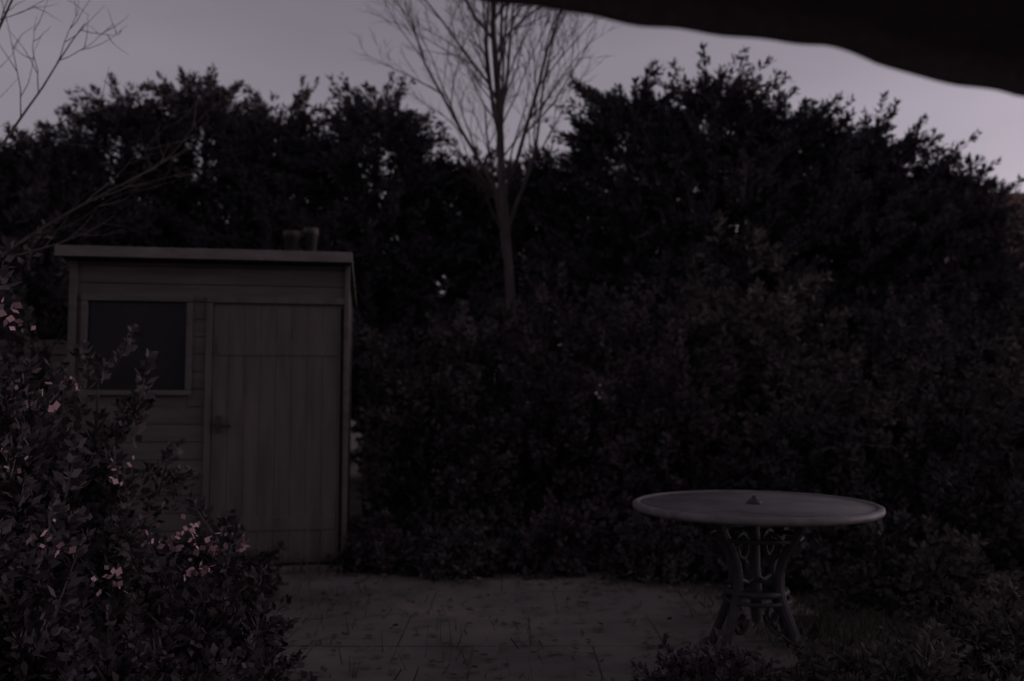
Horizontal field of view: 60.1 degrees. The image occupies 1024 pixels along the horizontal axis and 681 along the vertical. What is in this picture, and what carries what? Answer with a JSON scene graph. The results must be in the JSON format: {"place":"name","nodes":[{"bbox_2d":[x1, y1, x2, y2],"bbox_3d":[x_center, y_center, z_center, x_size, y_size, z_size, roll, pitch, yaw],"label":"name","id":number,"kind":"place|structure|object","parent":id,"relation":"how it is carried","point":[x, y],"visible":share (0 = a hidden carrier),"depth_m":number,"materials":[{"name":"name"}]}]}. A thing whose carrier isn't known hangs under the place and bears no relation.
{"place":"outdoors","nodes":[
{"label":"outdoors","id":0,"kind":"place"},
{"bbox_2d":[8,572,897,680],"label":"paved path","id":1,"kind":"structure","parent":0,"point":[622,643],"depth_m":4.75,"materials":[{"name":"stone"}]},
{"bbox_2d":[139,504,286,615],"bbox_3d":[-1.829,1.324,5.283,0.922,0.711,0.884,0,-4,0],"label":"flowering shrub","id":2,"kind":"object","parent":1,"relation":"on","point":[252,591],"visible":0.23,"depth_m":5.21,"materials":[{"name":"green plant"}]},
{"bbox_2d":[10,566,831,680],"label":"fallen leaves","id":3,"kind":"object","parent":1,"relation":"on","point":[539,628],"visible":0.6,"depth_m":4.75,"materials":[{"name":"brown plant"}]},
{"bbox_2d":[632,490,885,667],"bbox_3d":[1.165,1.135,4.235,1.166,0.779,1.166,0,-4,0],"label":"patio table","id":4,"kind":"object","parent":1,"relation":"on","point":[720,510],"visible":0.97,"depth_m":4.13,"materials":[{"name":"grey metal"}]},
{"bbox_2d":[14,143,907,473],"bbox_3d":[-1.840,-0.563,14.736,17.336,5.715,2.447,0,-4,0],"label":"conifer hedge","id":5,"kind":"object","parent":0,"point":[358,455],"depth_m":14.31,"materials":[{"name":"green plant"}]},
{"bbox_2d":[0,0,1023,397],"label":"sky","id":6,"kind":"structure","parent":0,"point":[268,45],"materials":[{"name":"grey"}]},
{"bbox_2d":[91,400,1023,680],"bbox_3d":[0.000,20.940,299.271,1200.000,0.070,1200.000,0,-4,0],"label":"ground","id":7,"kind":"structure","parent":0,"point":[355,500],"depth_m":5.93,"materials":[{"name":"green plant"}]},
{"bbox_2d":[0,340,66,458],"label":"garden fence","id":8,"kind":"object","parent":7,"relation":"on","point":[57,348],"depth_m":7.40,"materials":[{"name":"brown wood"}]},
{"bbox_2d":[0,218,71,554],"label":"climbing shrub","id":9,"kind":"object","parent":7,"relation":"on","point":[11,348],"visible":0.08,"depth_m":6.32,"materials":[{"name":"green plant"}]},
{"bbox_2d":[0,144,112,355],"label":"conifer tree","id":10,"kind":"object","parent":7,"relation":"on","point":[15,199],"visible":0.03,"depth_m":11.96,"materials":[{"name":"green plant"}]},
{"bbox_2d":[0,234,158,680],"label":"flowering shrub","id":11,"kind":"object","parent":7,"relation":"on","point":[33,642],"visible":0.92,"depth_m":2.98,"materials":[{"name":"green plant"}]},
{"bbox_2d":[0,118,180,370],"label":"conifer tree","id":12,"kind":"object","parent":7,"relation":"on","point":[43,170],"visible":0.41,"depth_m":11.62,"materials":[{"name":"green plant"}]},
{"bbox_2d":[2,323,203,664],"bbox_3d":[-2.135,0.834,4.309,1.167,1.846,0.994,0,-4,0],"label":"flowering shrub","id":13,"kind":"object","parent":7,"relation":"on","point":[99,528],"visible":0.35,"depth_m":4.28,"materials":[{"name":"green plant"}]},
{"bbox_2d":[0,72,242,339],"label":"conifer tree","id":14,"kind":"object","parent":7,"relation":"on","point":[127,123],"visible":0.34,"depth_m":12.54,"materials":[{"name":"green plant"}]},
{"bbox_2d":[0,0,254,256],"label":"bare sapling","id":15,"kind":"object","parent":7,"relation":"on","point":[2,18],"visible":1,"depth_m":5.97,"materials":[{"name":"brown plant"}]},
{"bbox_2d":[12,592,318,680],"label":"leafy ground cover","id":16,"kind":"object","parent":7,"relation":"on","point":[109,669],"visible":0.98,"depth_m":2.84,"materials":[{"name":"green plant"}]},
{"bbox_2d":[91,491,316,680],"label":"flowering shrub","id":17,"kind":"object","parent":7,"relation":"on","point":[199,630],"visible":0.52,"depth_m":3.36,"materials":[{"name":"green plant"}]},
{"bbox_2d":[54,245,356,574],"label":"garden shed","id":18,"kind":"structure","parent":7,"relation":"on","point":[251,385],"depth_m":6.34,"materials":[{"name":"brown wood"}]},
{"bbox_2d":[77,294,193,394],"bbox_3d":[-2.656,0.032,6.269,0.750,0.711,0.075,1,-4,-9],"label":"window frame","id":19,"kind":"structure","parent":18,"relation":"in","point":[85,298],"depth_m":6.26,"materials":[{"name":"brown wood"}]},
{"bbox_2d":[86,301,186,389],"bbox_3d":[-2.659,0.038,6.291,0.670,0.626,0.006,1,-4,-9],"label":"window glass","id":20,"kind":"structure","parent":18,"relation":"in","point":[162,325],"depth_m":6.29,"materials":[{"name":"black glass"}]},
{"bbox_2d":[209,307,340,562],"bbox_3d":[-1.701,0.675,6.386,0.895,1.830,0.024,1,-4,-9],"label":"door","id":21,"kind":"structure","parent":18,"relation":"in","point":[256,461],"depth_m":6.38,"materials":[{"name":"brown wood"}]},
{"bbox_2d":[283,230,301,250],"bbox_3d":[-1.600,-0.705,6.460,0.132,0.180,0.132,0,-4,0],"label":"plant pot","id":22,"kind":"object","parent":18,"relation":"on","point":[292,239],"visible":0.77,"depth_m":6.41,"materials":[{"name":"ceramic"}]},
{"bbox_2d":[304,227,318,250],"bbox_3d":[-1.470,-0.717,6.481,0.106,0.207,0.106,0,-4,0],"label":"plant pot","id":23,"kind":"object","parent":18,"relation":"on","point":[311,234],"visible":0.81,"depth_m":6.44,"materials":[{"name":"ceramic"}]},
{"bbox_2d":[90,63,345,249],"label":"conifer tree","id":24,"kind":"object","parent":7,"relation":"on","point":[181,103],"visible":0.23,"depth_m":12.95,"materials":[{"name":"green plant"}]},
{"bbox_2d":[154,74,405,412],"bbox_3d":[-3.406,-0.839,13.177,3.892,6.088,3.953,0,-4,0],"label":"conifer tree","id":25,"kind":"object","parent":7,"relation":"on","point":[265,134],"visible":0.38,"depth_m":12.50,"materials":[{"name":"green plant"}]},
{"bbox_2d":[323,509,422,576],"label":"plant","id":26,"kind":"object","parent":7,"relation":"on","point":[379,550],"visible":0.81,"depth_m":6.27,"materials":[{"name":"green plant"}]},
{"bbox_2d":[253,69,530,490],"bbox_3d":[-1.723,-0.875,12.555,4.047,6.080,3.615,0,-4,0],"label":"conifer tree","id":27,"kind":"object","parent":7,"relation":"on","point":[359,128],"visible":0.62,"depth_m":12.05,"materials":[{"name":"green plant"}]},
{"bbox_2d":[352,303,542,552],"bbox_3d":[-0.671,0.818,7.628,1.489,2.251,1.523,4,-5,-44],"label":"evergreen shrub","id":28,"kind":"object","parent":7,"relation":"on","point":[416,503],"visible":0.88,"depth_m":7.38,"materials":[{"name":"green plant"}]},
{"bbox_2d":[387,514,509,580],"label":"plant","id":29,"kind":"object","parent":7,"relation":"on","point":[471,553],"visible":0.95,"depth_m":6.09,"materials":[{"name":"green plant"}]},
{"bbox_2d":[344,138,560,438],"bbox_3d":[-1.070,-0.409,12.806,4.130,5.182,4.323,0,-4,0],"label":"conifer tree","id":30,"kind":"object","parent":7,"relation":"on","point":[470,202],"visible":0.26,"depth_m":12.19,"materials":[{"name":"green plant"}]},
{"bbox_2d":[350,0,622,429],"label":"bare deciduous tree","id":31,"kind":"object","parent":7,"relation":"on","point":[498,103],"visible":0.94,"depth_m":10.74,"materials":[{"name":"brown plant"}]},
{"bbox_2d":[462,282,621,550],"bbox_3d":[0.258,0.729,8.002,1.589,2.536,1.405,0,-4,0],"label":"evergreen shrub","id":32,"kind":"object","parent":7,"relation":"on","point":[540,448],"visible":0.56,"depth_m":7.77,"materials":[{"name":"green plant"}]},
{"bbox_2d":[429,135,686,470],"bbox_3d":[0.386,-0.428,13.131,4.110,5.264,4.389,-3,-5,38],"label":"conifer tree","id":33,"kind":"object","parent":7,"relation":"on","point":[538,176],"visible":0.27,"depth_m":12.39,"materials":[{"name":"green plant"}]},
{"bbox_2d":[478,58,757,456],"bbox_3d":[1.716,-0.841,11.953,3.767,5.933,3.715,3,-5,-42],"label":"conifer tree","id":34,"kind":"object","parent":7,"relation":"on","point":[607,124],"visible":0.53,"depth_m":11.49,"materials":[{"name":"green plant"}]},
{"bbox_2d":[562,274,747,554],"bbox_3d":[1.297,0.654,7.590,1.858,2.506,1.634,3,-5,-37],"label":"rounded shrub","id":35,"kind":"object","parent":7,"relation":"on","point":[644,441],"visible":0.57,"depth_m":7.35,"materials":[{"name":"green plant"}]},
{"bbox_2d":[586,510,724,586],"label":"plant","id":36,"kind":"object","parent":7,"relation":"on","point":[636,555],"visible":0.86,"depth_m":5.99,"materials":[{"name":"green plant"}]},
{"bbox_2d":[351,249,1023,516],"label":"garden hedge","id":37,"kind":"object","parent":7,"relation":"on","point":[401,358],"visible":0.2,"depth_m":9.44,"materials":[{"name":"green plant"}]},
{"bbox_2d":[535,43,862,412],"bbox_3d":[2.449,-0.871,11.802,4.286,5.973,4.047,0,-4,0],"label":"conifer tree","id":38,"kind":"object","parent":7,"relation":"on","point":[736,111],"visible":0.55,"depth_m":11.07,"materials":[{"name":"green plant"}]},
{"bbox_2d":[630,626,795,680],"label":"plant","id":39,"kind":"object","parent":7,"relation":"on","point":[729,665],"visible":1,"depth_m":3.46,"materials":[{"name":"green plant"}]},
{"bbox_2d":[479,0,1023,96],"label":"fabric awning","id":40,"kind":"object","parent":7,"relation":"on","point":[973,43],"visible":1,"depth_m":1.22,"materials":[{"name":"fabric"}]},
{"bbox_2d":[632,209,871,526],"bbox_3d":[2.266,0.344,8.495,2.586,3.358,1.937,0,-4,0],"label":"broadleaf shrub","id":41,"kind":"object","parent":7,"relation":"on","point":[766,309],"visible":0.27,"depth_m":8.33,"materials":[{"name":"green plant"}]},
{"bbox_2d":[725,335,888,568],"bbox_3d":[2.258,0.924,6.890,1.429,1.981,1.316,0,-4,0],"label":"broadleaf shrub","id":42,"kind":"object","parent":7,"relation":"on","point":[810,464],"visible":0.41,"depth_m":6.80,"materials":[{"name":"green plant"}]},
{"bbox_2d":[627,81,992,402],"bbox_3d":[3.827,-0.747,12.169,4.624,5.773,4.322,0,-4,0],"label":"conifer tree","id":43,"kind":"object","parent":7,"relation":"on","point":[816,189],"visible":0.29,"depth_m":11.14,"materials":[{"name":"green plant"}]},
{"bbox_2d":[754,91,1012,473],"bbox_3d":[5.001,-0.630,12.178,3.978,5.542,3.882,-3,-5,40],"label":"conifer tree","id":44,"kind":"object","parent":7,"relation":"on","point":[886,155],"visible":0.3,"depth_m":11.38,"materials":[{"name":"green plant"}]},
{"bbox_2d":[757,617,1021,680],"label":"plant","id":45,"kind":"object","parent":7,"relation":"on","point":[940,664],"visible":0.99,"depth_m":3.47,"materials":[{"name":"green plant"}]},
{"bbox_2d":[801,514,1022,621],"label":"plant","id":46,"kind":"object","parent":7,"relation":"on","point":[961,572],"visible":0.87,"depth_m":5.20,"materials":[{"name":"green plant"}]},
{"bbox_2d":[809,145,1023,402],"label":"conifer tree","id":47,"kind":"object","parent":7,"relation":"on","point":[994,249],"visible":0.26,"depth_m":11.43,"materials":[{"name":"green plant"}]},
{"bbox_2d":[830,311,1023,572],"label":"garden shrub","id":48,"kind":"object","parent":7,"relation":"on","point":[945,483],"visible":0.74,"depth_m":6.39,"materials":[{"name":"green plant"}]},
{"bbox_2d":[878,571,1023,680],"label":"plant","id":49,"kind":"object","parent":7,"relation":"on","point":[1004,646],"visible":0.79,"depth_m":3.98,"materials":[{"name":"green plant"}]},
{"bbox_2d":[948,291,1023,550],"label":"garden shrub","id":50,"kind":"object","parent":7,"relation":"on","point":[1017,443],"visible":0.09,"depth_m":7.17,"materials":[{"name":"green plant"}]},
{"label":"walls","id":51,"kind":"object","parent":7,"relation":"on","visible":0},
{"bbox_2d":[989,193,1023,270],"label":"roof","id":52,"kind":"structure","parent":51,"relation":"on","point":[1011,201],"depth_m":29.49,"materials":[{"name":"tile"}]}
]}

